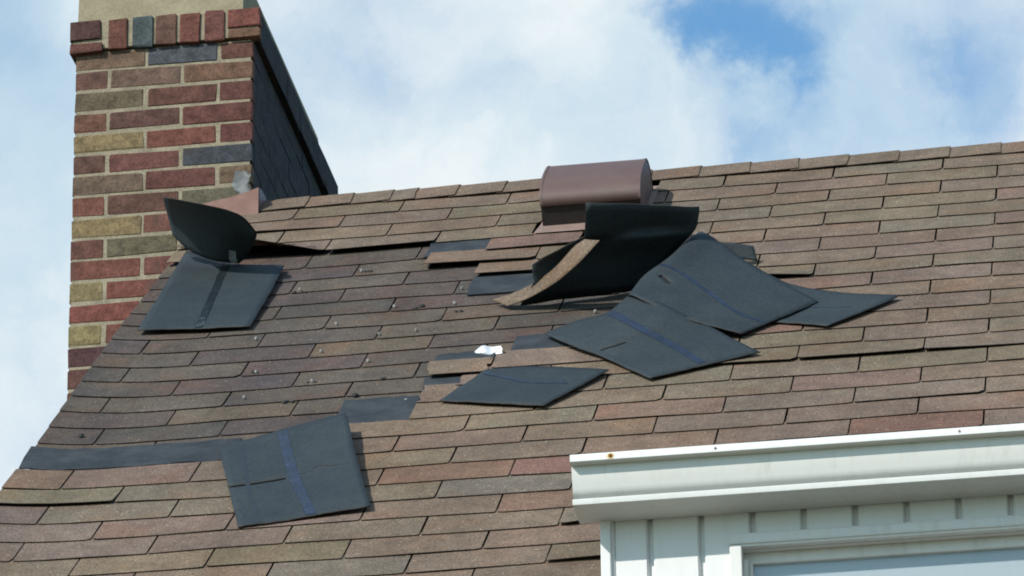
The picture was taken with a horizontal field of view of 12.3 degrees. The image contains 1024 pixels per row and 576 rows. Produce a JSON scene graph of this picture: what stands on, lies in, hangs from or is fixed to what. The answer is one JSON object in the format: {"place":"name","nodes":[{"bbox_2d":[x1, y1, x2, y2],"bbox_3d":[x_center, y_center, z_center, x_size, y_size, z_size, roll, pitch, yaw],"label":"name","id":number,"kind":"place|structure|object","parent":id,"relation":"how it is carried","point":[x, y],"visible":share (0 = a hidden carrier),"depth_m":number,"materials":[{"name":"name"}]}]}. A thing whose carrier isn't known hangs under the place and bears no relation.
{"place":"outdoors","nodes":[
{"label":"outdoors","id":0,"kind":"place"},
{"bbox_2d":[475,345,502,354],"bbox_3d":[-0.057,0.154,11.820,0.074,0.038,0.038,-4,-24,8],"label":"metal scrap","id":1,"kind":"object","parent":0,"point":[485,350],"visible":1,"depth_m":11.81,"materials":[{"name":"metal"}]},
{"bbox_2d":[0,0,1023,575],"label":"brick house","id":2,"kind":"structure","parent":0,"point":[886,438],"depth_m":11.59,"materials":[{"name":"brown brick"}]},
{"bbox_2d":[137,197,283,330],"bbox_3d":[-0.793,-0.009,12.739,0.336,0.560,0.663,-4,-24,8],"label":"torn shingle","id":3,"kind":"object","parent":2,"relation":"on","point":[209,284],"visible":1,"depth_m":12.78,"materials":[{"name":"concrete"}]},
{"bbox_2d":[219,412,370,527],"bbox_3d":[-0.503,0.419,10.929,0.295,0.480,0.576,3,-24,-8],"label":"torn shingle","id":4,"kind":"object","parent":2,"relation":"on","point":[314,463],"visible":1,"depth_m":10.93,"materials":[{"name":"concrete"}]},
{"bbox_2d":[440,366,608,405],"bbox_3d":[0.030,0.241,11.461,0.329,0.232,0.250,-14,-27,27],"label":"torn shingle","id":5,"kind":"object","parent":2,"relation":"on","point":[533,385],"visible":1,"depth_m":11.46,"materials":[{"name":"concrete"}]},
{"bbox_2d":[492,239,599,305],"bbox_3d":[0.093,-0.038,12.167,0.037,0.105,0.423,20,-31,-38],"label":"torn shingle","id":6,"kind":"object","parent":2,"relation":"on","point":[576,255],"visible":1,"depth_m":12.15,"materials":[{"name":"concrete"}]},
{"bbox_2d":[534,158,656,232],"bbox_3d":[0.236,-0.223,13.146,0.306,0.296,0.355,-4,-24,8],"label":"roof vent","id":7,"kind":"object","parent":2,"relation":"on","point":[566,192],"visible":0.91,"depth_m":13.00,"materials":[{"name":"brown metal"}]},
{"bbox_2d":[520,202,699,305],"bbox_3d":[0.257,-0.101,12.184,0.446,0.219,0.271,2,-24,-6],"label":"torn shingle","id":8,"kind":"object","parent":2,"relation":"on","point":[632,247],"visible":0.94,"depth_m":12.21,"materials":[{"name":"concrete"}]},
{"bbox_2d":[544,296,759,378],"bbox_3d":[0.336,0.131,11.703,0.273,0.412,0.562,13,-28,-28],"label":"torn shingle","id":9,"kind":"object","parent":2,"relation":"on","point":[659,339],"visible":1,"depth_m":11.66,"materials":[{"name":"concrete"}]},
{"bbox_2d":[628,231,817,333],"bbox_3d":[0.459,-0.003,12.016,0.390,0.491,0.540,15,-29,-32],"label":"torn shingle","id":10,"kind":"object","parent":2,"relation":"on","point":[714,282],"visible":1,"depth_m":11.92,"materials":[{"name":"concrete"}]},
{"bbox_2d":[721,242,757,260],"bbox_3d":[0.583,-0.093,12.392,0.110,0.060,0.015,-2,-24,3],"label":"torn shingle","id":11,"kind":"object","parent":2,"relation":"on","point":[744,251],"visible":0.64,"depth_m":12.39,"materials":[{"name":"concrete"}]},
{"bbox_2d":[747,261,899,326],"bbox_3d":[0.697,-0.003,11.939,0.479,0.389,0.265,-19,-30,34],"label":"torn shingle","id":12,"kind":"object","parent":2,"relation":"on","point":[829,308],"visible":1,"depth_m":11.84,"materials":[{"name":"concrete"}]},
{"bbox_2d":[729,515,1023,575],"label":"window","id":13,"kind":"structure","parent":2,"relation":"in","point":[1000,555],"depth_m":9.31,"materials":[{"name":"white paint"}]},
{"bbox_2d":[0,0,1023,489],"label":"sky","id":14,"kind":"structure","parent":0,"point":[394,94],"materials":[{"name":"blue"}]}
]}

